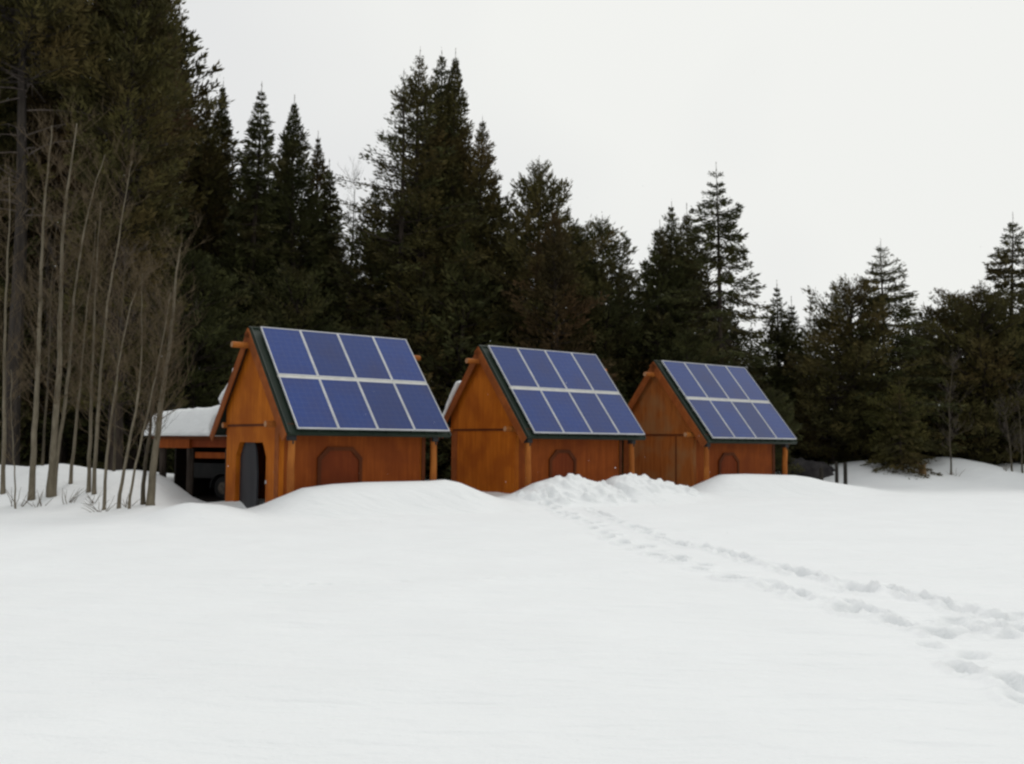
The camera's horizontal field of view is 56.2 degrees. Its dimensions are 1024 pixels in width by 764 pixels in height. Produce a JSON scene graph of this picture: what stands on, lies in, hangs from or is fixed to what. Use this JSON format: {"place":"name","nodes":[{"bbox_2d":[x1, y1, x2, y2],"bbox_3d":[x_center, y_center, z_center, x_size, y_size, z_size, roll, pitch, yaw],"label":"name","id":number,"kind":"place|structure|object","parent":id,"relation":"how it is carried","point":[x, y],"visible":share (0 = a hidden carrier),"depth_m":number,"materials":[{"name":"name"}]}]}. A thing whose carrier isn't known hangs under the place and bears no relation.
{"place":"outdoors","nodes":[
{"label":"outdoors","id":0,"kind":"place"},
{"bbox_2d":[0,457,1023,763],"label":"snow ground","id":1,"kind":"structure","parent":0,"point":[864,615],"depth_m":8.40,"materials":[{"name":"snow"}]},
{"bbox_2d":[0,362,31,508],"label":"bare aspen","id":2,"kind":"object","parent":1,"relation":"on","point":[11,419],"visible":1,"depth_m":21.77,"materials":[{"name":"brown plant"}]},
{"bbox_2d":[0,152,41,386],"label":"bare aspen","id":3,"kind":"object","parent":1,"relation":"on","point":[15,252],"visible":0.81,"depth_m":23.84,"materials":[{"name":"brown plant"}]},
{"bbox_2d":[0,306,41,456],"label":"understorey conifer","id":4,"kind":"object","parent":1,"relation":"on","point":[23,445],"visible":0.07,"depth_m":34.04,"materials":[{"name":"green plant"}]},
{"bbox_2d":[0,148,56,493],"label":"bare aspen","id":5,"kind":"object","parent":1,"relation":"on","point":[3,463],"visible":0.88,"depth_m":23.35,"materials":[{"name":"brown plant"}]},
{"bbox_2d":[0,1,72,398],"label":"conifer tree","id":6,"kind":"object","parent":1,"relation":"on","point":[14,117],"visible":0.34,"depth_m":33.58,"materials":[{"name":"green plant"}]},
{"bbox_2d":[0,107,74,500],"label":"bare aspen","id":7,"kind":"object","parent":1,"relation":"on","point":[32,475],"visible":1,"depth_m":22.63,"materials":[{"name":"brown plant"}]},
{"bbox_2d":[0,77,82,465],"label":"understorey conifer","id":8,"kind":"object","parent":1,"relation":"on","point":[11,140],"visible":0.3,"depth_m":34.08,"materials":[{"name":"green plant"}]},
{"bbox_2d":[0,125,94,465],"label":"understorey conifer","id":9,"kind":"object","parent":1,"relation":"on","point":[41,441],"visible":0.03,"depth_m":36.71,"materials":[{"name":"green plant"}]},
{"bbox_2d":[0,1,95,437],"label":"conifer tree","id":10,"kind":"object","parent":1,"relation":"on","point":[2,330],"depth_m":38.39,"materials":[{"name":"green plant"}]},
{"bbox_2d":[0,153,106,465],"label":"understorey conifer","id":11,"kind":"object","parent":1,"relation":"on","point":[41,417],"visible":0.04,"depth_m":36.25,"materials":[{"name":"green plant"}]},
{"bbox_2d":[17,193,90,465],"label":"bare aspen","id":12,"kind":"object","parent":1,"relation":"on","point":[44,425],"visible":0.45,"depth_m":25.14,"materials":[{"name":"brown plant"}]},
{"bbox_2d":[9,85,116,497],"bbox_3d":[-10.655,-2.060,23.062,2.228,9.854,2.312,-1,-4,18],"label":"bare aspen","id":13,"kind":"object","parent":1,"relation":"on","point":[53,449],"visible":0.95,"depth_m":22.90,"materials":[{"name":"brown plant"}]},
{"bbox_2d":[0,0,131,465],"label":"pine tree","id":14,"kind":"object","parent":1,"relation":"on","point":[65,49],"visible":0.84,"depth_m":31.14,"materials":[{"name":"green plant"}]},
{"bbox_2d":[21,133,120,496],"bbox_3d":[-10.602,-1.641,23.326,2.246,9.031,2.174,1,-4,0],"label":"bare aspen","id":15,"kind":"object","parent":1,"relation":"on","point":[63,412],"visible":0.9,"depth_m":23.10,"materials":[{"name":"brown plant"}]},
{"bbox_2d":[42,199,128,483],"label":"bare aspen","id":16,"kind":"object","parent":1,"relation":"on","point":[74,444],"visible":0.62,"depth_m":24.00,"materials":[{"name":"brown plant"}]},
{"bbox_2d":[0,0,176,463],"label":"conifer tree","id":17,"kind":"object","parent":1,"relation":"on","point":[58,132],"visible":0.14,"depth_m":34.90,"materials":[{"name":"green plant"}]},
{"bbox_2d":[46,163,137,492],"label":"bare aspen","id":18,"kind":"object","parent":1,"relation":"on","point":[88,488],"visible":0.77,"depth_m":23.67,"materials":[{"name":"brown plant"}]},
{"bbox_2d":[23,131,167,469],"bbox_3d":[-15.367,-2.880,36.346,5.439,14.413,5.961,3,-4,-29],"label":"understorey conifer","id":19,"kind":"object","parent":1,"relation":"on","point":[83,448],"visible":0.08,"depth_m":35.18,"materials":[{"name":"green plant"}]},
{"bbox_2d":[65,123,149,494],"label":"bare aspen","id":20,"kind":"object","parent":1,"relation":"on","point":[94,475],"visible":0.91,"depth_m":23.36,"materials":[{"name":"brown plant"}]},
{"bbox_2d":[7,83,207,471],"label":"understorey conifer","id":21,"kind":"object","parent":1,"relation":"on","point":[169,282],"depth_m":41.75,"materials":[{"name":"green plant"}]},
{"bbox_2d":[67,239,153,470],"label":"bare aspen","id":22,"kind":"object","parent":1,"relation":"on","point":[114,448],"visible":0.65,"depth_m":25.02,"materials":[{"name":"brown plant"}]},
{"bbox_2d":[47,250,174,508],"bbox_3d":[-8.940,-0.112,21.638,2.758,6.244,1.846,3,-4,-36],"label":"bare aspen","id":23,"kind":"object","parent":1,"relation":"on","point":[129,442],"visible":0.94,"depth_m":21.98,"materials":[{"name":"brown plant"}]},
{"bbox_2d":[53,230,182,509],"bbox_3d":[-8.958,-0.294,22.104,2.075,6.726,2.215,-1,-4,19],"label":"bare aspen","id":24,"kind":"object","parent":1,"relation":"on","point":[109,431],"visible":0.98,"depth_m":21.96,"materials":[{"name":"brown plant"}]},
{"bbox_2d":[23,0,229,470],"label":"conifer tree","id":25,"kind":"object","parent":1,"relation":"on","point":[124,67],"visible":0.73,"depth_m":32.05,"materials":[{"name":"green plant"}]},
{"bbox_2d":[77,0,197,457],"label":"conifer tree","id":26,"kind":"object","parent":1,"relation":"on","point":[183,128],"visible":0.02,"depth_m":39.05,"materials":[{"name":"green plant"}]},
{"bbox_2d":[59,79,228,471],"bbox_3d":[-13.949,-3.892,35.719,6.830,16.514,6.232,-2,-4,37],"label":"understorey conifer","id":27,"kind":"object","parent":1,"relation":"on","point":[133,451],"visible":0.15,"depth_m":35.27,"materials":[{"name":"green plant"}]},
{"bbox_2d":[103,248,199,508],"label":"bare aspen","id":28,"kind":"object","parent":1,"relation":"on","point":[140,444],"visible":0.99,"depth_m":21.96,"materials":[{"name":"brown plant"}]},
{"bbox_2d":[101,281,203,504],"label":"bare aspen","id":29,"kind":"object","parent":1,"relation":"on","point":[143,483],"visible":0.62,"depth_m":22.82,"materials":[{"name":"brown plant"}]},
{"bbox_2d":[75,4,250,468],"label":"understorey conifer","id":30,"kind":"object","parent":1,"relation":"on","point":[186,70],"visible":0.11,"depth_m":42.86,"materials":[{"name":"green plant"}]},
{"bbox_2d":[124,208,209,505],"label":"bare aspen","id":31,"kind":"object","parent":1,"relation":"on","point":[150,497],"visible":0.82,"depth_m":22.53,"materials":[{"name":"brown plant"}]},
{"bbox_2d":[152,436,226,501],"bbox_3d":[-7.981,2.636,27.800,2.770,2.101,3.820,-1,-4,25],"label":"open carport","id":32,"kind":"object","parent":1,"relation":"on","point":[190,451],"visible":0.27,"depth_m":26.67,"materials":[{"name":"brown wood"}]},
{"bbox_2d":[144,405,219,435],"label":"carport snow","id":33,"kind":"structure","parent":32,"relation":"on","point":[191,422],"depth_m":26.14,"materials":[{"name":"snow"}]},
{"bbox_2d":[194,462,224,499],"bbox_3d":[-7.397,2.834,27.542,3.201,1.000,2.370,-1,-4,25],"label":"utility trailer","id":34,"kind":"object","parent":32,"relation":"in","point":[215,471],"visible":0.31,"depth_m":27.03,"materials":[{"name":"metal"}]},
{"bbox_2d":[124,242,267,473],"bbox_3d":[-11.666,-0.433,35.647,6.439,9.539,5.364,-1,-4,22],"label":"understorey conifer","id":35,"kind":"object","parent":1,"relation":"on","point":[216,332],"visible":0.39,"depth_m":35.09,"materials":[{"name":"green plant"}]},
{"bbox_2d":[144,94,249,452],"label":"conifer tree","id":36,"kind":"object","parent":1,"relation":"on","point":[208,153],"visible":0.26,"depth_m":42.51,"materials":[{"name":"green plant"}]},
{"bbox_2d":[196,78,246,346],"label":"conifer tree","id":37,"kind":"object","parent":1,"relation":"on","point":[225,126],"visible":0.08,"depth_m":44.34,"materials":[{"name":"green plant"}]},
{"bbox_2d":[181,299,274,405],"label":"understorey conifer","id":38,"kind":"object","parent":1,"relation":"on","point":[263,303],"visible":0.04,"depth_m":39.28,"materials":[{"name":"green plant"}]},
{"bbox_2d":[172,85,295,471],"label":"conifer tree","id":39,"kind":"object","parent":1,"relation":"on","point":[258,162],"visible":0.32,"depth_m":40.33,"materials":[{"name":"green plant"}]},
{"bbox_2d":[183,220,288,402],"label":"understorey conifer","id":40,"kind":"object","parent":1,"relation":"on","point":[228,263],"visible":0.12,"depth_m":39.88,"materials":[{"name":"green plant"}]},
{"bbox_2d":[203,186,298,368],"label":"understorey conifer","id":41,"kind":"object","parent":1,"relation":"on","point":[284,238],"visible":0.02,"depth_m":42.88,"materials":[{"name":"green plant"}]},
{"bbox_2d":[219,260,350,353],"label":"understorey conifer","id":42,"kind":"object","parent":1,"relation":"on","point":[284,315],"visible":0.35,"depth_m":38.43,"materials":[{"name":"green plant"}]},
{"bbox_2d":[253,95,350,330],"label":"conifer tree","id":43,"kind":"object","parent":1,"relation":"on","point":[293,148],"visible":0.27,"depth_m":42.18,"materials":[{"name":"green plant"}]},
{"bbox_2d":[276,244,366,335],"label":"understorey conifer","id":44,"kind":"object","parent":1,"relation":"on","point":[325,284],"depth_m":42.37,"materials":[{"name":"green plant"}]},
{"bbox_2d":[285,130,358,327],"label":"conifer tree","id":45,"kind":"object","parent":1,"relation":"on","point":[318,178],"visible":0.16,"depth_m":44.02,"materials":[{"name":"green plant"}]},
{"bbox_2d":[300,220,348,325],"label":"understorey conifer","id":46,"kind":"object","parent":1,"relation":"on","point":[329,241],"visible":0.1,"depth_m":42.84,"materials":[{"name":"green plant"}]},
{"bbox_2d":[209,326,451,507],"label":"wooden shed","id":47,"kind":"structure","parent":1,"relation":"on","point":[298,409],"depth_m":23.57,"materials":[{"name":"brown wood"}]},
{"bbox_2d":[208,368,232,434],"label":"roof snow","id":48,"kind":"structure","parent":47,"relation":"on","point":[213,417],"depth_m":24.76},
{"bbox_2d":[239,442,258,507],"bbox_3d":[-6.483,2.404,23.645,0.045,1.870,1.200,3,-4,-35],"label":"door","id":49,"kind":"structure","parent":47,"relation":"in","point":[249,471],"depth_m":23.57,"materials":[{"name":"grey wood"}]},
{"bbox_2d":[317,447,361,485],"bbox_3d":[-4.145,2.494,23.075,1.200,1.860,0.050,3,-5,-39],"label":"hatch door","id":50,"kind":"structure","parent":47,"relation":"in","point":[335,465],"depth_m":23.09,"materials":[{"name":"wood"}]},
{"bbox_2d":[309,159,354,321],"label":"conifer tree","id":51,"kind":"object","parent":1,"relation":"on","point":[328,207],"visible":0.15,"depth_m":43.30,"materials":[{"name":"green plant"}]},
{"bbox_2d":[305,189,392,332],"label":"conifer tree","id":52,"kind":"object","parent":1,"relation":"on","point":[350,274],"visible":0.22,"depth_m":42.03,"materials":[{"name":"green plant"}]},
{"bbox_2d":[320,182,394,336],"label":"conifer tree","id":53,"kind":"object","parent":1,"relation":"on","point":[367,259],"visible":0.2,"depth_m":41.98,"materials":[{"name":"green plant"}]},
{"bbox_2d":[321,284,393,335],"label":"understorey conifer","id":54,"kind":"object","parent":1,"relation":"on","point":[334,307],"visible":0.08,"depth_m":42.40,"materials":[{"name":"green plant"}]},
{"bbox_2d":[360,304,389,336],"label":"understorey conifer","id":55,"kind":"object","parent":1,"relation":"on","point":[379,330],"visible":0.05,"depth_m":38.66,"materials":[{"name":"green plant"}]},
{"bbox_2d":[322,71,489,337],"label":"conifer tree","id":56,"kind":"object","parent":1,"relation":"on","point":[400,235],"visible":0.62,"depth_m":40.77,"materials":[{"name":"green plant"}]},
{"bbox_2d":[346,47,482,467],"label":"conifer tree","id":57,"kind":"object","parent":1,"relation":"on","point":[440,73],"visible":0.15,"depth_m":43.34,"materials":[{"name":"green plant"}]},
{"bbox_2d":[364,239,472,480],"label":"understorey conifer","id":58,"kind":"object","parent":1,"relation":"on","point":[413,304],"visible":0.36,"depth_m":39.25,"materials":[{"name":"green plant"}]},
{"bbox_2d":[348,48,491,352],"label":"conifer tree","id":59,"kind":"object","parent":1,"relation":"on","point":[424,91],"visible":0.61,"depth_m":41.28,"materials":[{"name":"green plant"}]},
{"bbox_2d":[377,127,504,468],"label":"understorey conifer","id":60,"kind":"object","parent":1,"relation":"on","point":[413,256],"visible":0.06,"depth_m":42.31,"materials":[{"name":"green plant"}]},
{"bbox_2d":[403,48,505,471],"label":"conifer tree","id":61,"kind":"object","parent":1,"relation":"on","point":[456,109],"visible":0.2,"depth_m":42.42,"materials":[{"name":"green plant"}]},
{"bbox_2d":[404,225,510,479],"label":"understorey conifer","id":62,"kind":"object","parent":1,"relation":"on","point":[469,291],"visible":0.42,"depth_m":39.08,"materials":[{"name":"green plant"}]},
{"bbox_2d":[425,275,508,468],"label":"understorey conifer","id":63,"kind":"object","parent":1,"relation":"on","point":[444,452],"visible":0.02,"depth_m":39.34,"materials":[{"name":"green plant"}]},
{"bbox_2d":[431,173,525,408],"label":"conifer tree","id":64,"kind":"object","parent":1,"relation":"on","point":[488,235],"visible":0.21,"depth_m":40.98,"materials":[{"name":"green plant"}]},
{"bbox_2d":[412,115,547,466],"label":"conifer tree","id":65,"kind":"object","parent":1,"relation":"on","point":[482,179],"visible":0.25,"depth_m":41.51,"materials":[{"name":"green plant"}]},
{"bbox_2d":[437,345,645,493],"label":"wooden shed","id":66,"kind":"structure","parent":1,"relation":"on","point":[516,419],"depth_m":27.40,"materials":[{"name":"brown wood"}]},
{"bbox_2d":[442,381,460,416],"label":"roof snow","id":67,"kind":"structure","parent":66,"relation":"on","point":[454,390],"depth_m":28.27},
{"bbox_2d":[549,450,576,477],"bbox_3d":[1.430,2.825,27.056,1.000,1.820,0.050,3,-5,-38],"label":"hatch door","id":68,"kind":"structure","parent":66,"relation":"in","point":[562,463],"depth_m":27.08,"materials":[{"name":"wood"}]},
{"bbox_2d":[475,155,625,386],"bbox_3d":[1.286,-2.460,40.364,6.576,14.298,6.974,1,-4,-5],"label":"conifer tree","id":69,"kind":"object","parent":1,"relation":"on","point":[537,197],"visible":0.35,"depth_m":39.55,"materials":[{"name":"green plant"}]},
{"bbox_2d":[501,203,618,384],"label":"conifer tree","id":70,"kind":"object","parent":1,"relation":"on","point":[563,270],"visible":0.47,"depth_m":37.73,"materials":[{"name":"green plant"}]},
{"bbox_2d":[509,219,635,383],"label":"conifer tree","id":71,"kind":"object","parent":1,"relation":"on","point":[600,352],"visible":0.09,"depth_m":40.56,"materials":[{"name":"green plant"}]},
{"bbox_2d":[537,215,661,452],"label":"conifer tree","id":72,"kind":"object","parent":1,"relation":"on","point":[616,278],"visible":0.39,"depth_m":40.46,"materials":[{"name":"green plant"}]},
{"bbox_2d":[604,351,628,474],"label":"understorey conifer","id":73,"kind":"object","parent":1,"relation":"on","point":[621,390],"visible":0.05,"depth_m":39.00,"materials":[{"name":"green plant"}]},
{"bbox_2d":[608,280,651,388],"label":"conifer tree","id":74,"kind":"object","parent":1,"relation":"on","point":[630,294],"visible":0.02,"depth_m":42.83,"materials":[{"name":"green plant"}]},
{"bbox_2d":[599,295,675,444],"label":"understorey conifer","id":75,"kind":"object","parent":1,"relation":"on","point":[639,364],"visible":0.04,"depth_m":40.81,"materials":[{"name":"green plant"}]},
{"bbox_2d":[610,221,709,404],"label":"conifer tree","id":76,"kind":"object","parent":1,"relation":"on","point":[662,262],"visible":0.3,"depth_m":40.87,"materials":[{"name":"green plant"}]},
{"bbox_2d":[617,201,716,396],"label":"conifer tree","id":77,"kind":"object","parent":1,"relation":"on","point":[672,243],"visible":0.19,"depth_m":41.64,"materials":[{"name":"green plant"}]},
{"bbox_2d":[646,203,738,363],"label":"conifer tree","id":78,"kind":"object","parent":1,"relation":"on","point":[685,229],"visible":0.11,"depth_m":42.86,"materials":[{"name":"green plant"}]},
{"bbox_2d":[658,324,736,365],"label":"understorey conifer","id":79,"kind":"object","parent":1,"relation":"on","point":[688,348],"visible":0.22,"depth_m":38.59,"materials":[{"name":"green plant"}]},
{"bbox_2d":[622,360,796,486],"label":"wooden shed","id":80,"kind":"structure","parent":1,"relation":"on","point":[698,423],"depth_m":30.95,"materials":[{"name":"brown wood"}]},
{"bbox_2d":[718,453,739,474],"bbox_3d":[6.933,3.173,30.656,1.000,1.820,0.050,3,-5,-38],"label":"hatch door","id":81,"kind":"structure","parent":80,"relation":"in","point":[728,463],"depth_m":30.69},
{"bbox_2d":[652,162,802,460],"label":"conifer tree","id":82,"kind":"object","parent":1,"relation":"on","point":[718,260],"visible":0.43,"depth_m":40.21,"materials":[{"name":"green plant"}]},
{"bbox_2d":[716,305,753,366],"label":"understorey conifer","id":83,"kind":"object","parent":1,"relation":"on","point":[736,340],"visible":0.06,"depth_m":48.67,"materials":[{"name":"green plant"}]},
{"bbox_2d":[750,372,802,471],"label":"understorey conifer","id":84,"kind":"object","parent":1,"relation":"on","point":[762,388],"visible":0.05,"depth_m":42.63,"materials":[{"name":"green plant"}]},
{"bbox_2d":[751,366,811,463],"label":"understorey conifer","id":85,"kind":"object","parent":1,"relation":"on","point":[787,387],"visible":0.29,"depth_m":44.04,"materials":[{"name":"green plant"}]},
{"bbox_2d":[762,387,804,474],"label":"understorey conifer","id":86,"kind":"object","parent":1,"relation":"on","point":[775,403],"visible":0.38,"depth_m":37.13,"materials":[{"name":"green plant"}]},
{"bbox_2d":[750,280,825,468],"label":"conifer tree","id":87,"kind":"object","parent":1,"relation":"on","point":[774,335],"visible":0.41,"depth_m":44.88,"materials":[{"name":"green plant"}]},
{"bbox_2d":[769,296,825,460],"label":"conifer tree","id":88,"kind":"object","parent":1,"relation":"on","point":[796,327],"visible":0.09,"depth_m":46.00,"materials":[{"name":"green plant"}]},
{"bbox_2d":[781,457,834,478],"bbox_3d":[12.083,4.052,39.246,2.528,1.924,1.889,1,-4,0],"label":"boulder","id":89,"kind":"object","parent":1,"relation":"on","point":[811,467],"visible":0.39,"depth_m":38.52,"materials":[{"name":"stone"}]},
{"bbox_2d":[795,310,850,447],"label":"conifer tree","id":90,"kind":"object","parent":1,"relation":"on","point":[805,334],"visible":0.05,"depth_m":47.15,"materials":[{"name":"green plant"}]},
{"bbox_2d":[781,292,903,463],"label":"conifer tree","id":91,"kind":"object","parent":1,"relation":"on","point":[811,438],"visible":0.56,"depth_m":41.45,"materials":[{"name":"green plant"}]},
{"bbox_2d":[782,272,951,459],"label":"conifer tree","id":92,"kind":"object","parent":1,"relation":"on","point":[848,295],"visible":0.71,"depth_m":40.95,"materials":[{"name":"green plant"}]},
{"bbox_2d":[812,241,977,464],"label":"conifer tree","id":93,"kind":"object","parent":1,"relation":"on","point":[907,313],"visible":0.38,"depth_m":41.20,"materials":[{"name":"green plant"}]},
{"bbox_2d":[861,377,934,466],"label":"young pine","id":94,"kind":"object","parent":1,"relation":"on","point":[913,413],"visible":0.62,"depth_m":38.28,"materials":[{"name":"green plant"}]},
{"bbox_2d":[860,386,942,478],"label":"understorey conifer","id":95,"kind":"object","parent":1,"relation":"on","point":[912,459],"visible":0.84,"depth_m":37.53,"materials":[{"name":"green plant"}]},
{"bbox_2d":[860,287,1023,463],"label":"conifer tree","id":96,"kind":"object","parent":1,"relation":"on","point":[975,381],"visible":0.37,"depth_m":41.85,"materials":[{"name":"green plant"}]},
{"bbox_2d":[926,372,980,459],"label":"understorey conifer","id":97,"kind":"object","parent":1,"relation":"on","point":[940,383],"visible":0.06,"depth_m":43.17,"materials":[{"name":"green plant"}]},
{"bbox_2d":[934,340,975,474],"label":"bare aspen","id":98,"kind":"object","parent":1,"relation":"on","point":[949,440],"visible":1,"depth_m":37.88,"materials":[{"name":"brown plant"}]},
{"bbox_2d":[907,280,1023,463],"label":"conifer tree","id":99,"kind":"object","parent":1,"relation":"on","point":[990,303],"visible":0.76,"depth_m":41.18,"materials":[{"name":"green plant"}]},
{"bbox_2d":[942,212,1023,465],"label":"conifer tree","id":100,"kind":"object","parent":1,"relation":"on","point":[1001,272],"visible":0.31,"depth_m":42.93,"materials":[{"name":"green plant"}]},
{"bbox_2d":[958,308,1023,453],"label":"conifer tree","id":101,"kind":"object","parent":1,"relation":"on","point":[1021,363],"visible":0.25,"depth_m":41.54,"materials":[{"name":"green plant"}]},
{"bbox_2d":[992,392,1023,471],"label":"bare aspen","id":102,"kind":"object","parent":1,"relation":"on","point":[1007,435],"visible":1,"depth_m":38.99,"materials":[{"name":"brown plant"}]},
{"bbox_2d":[1004,378,1023,472],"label":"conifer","id":103,"kind":"object","parent":1,"relation":"on","point":[1021,444],"visible":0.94,"depth_m":39.40,"materials":[{"name":"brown plant"}]},
{"bbox_2d":[87,0,1023,373],"label":"sky","id":104,"kind":"structure","parent":0,"point":[904,132],"materials":[{"name":"white"}]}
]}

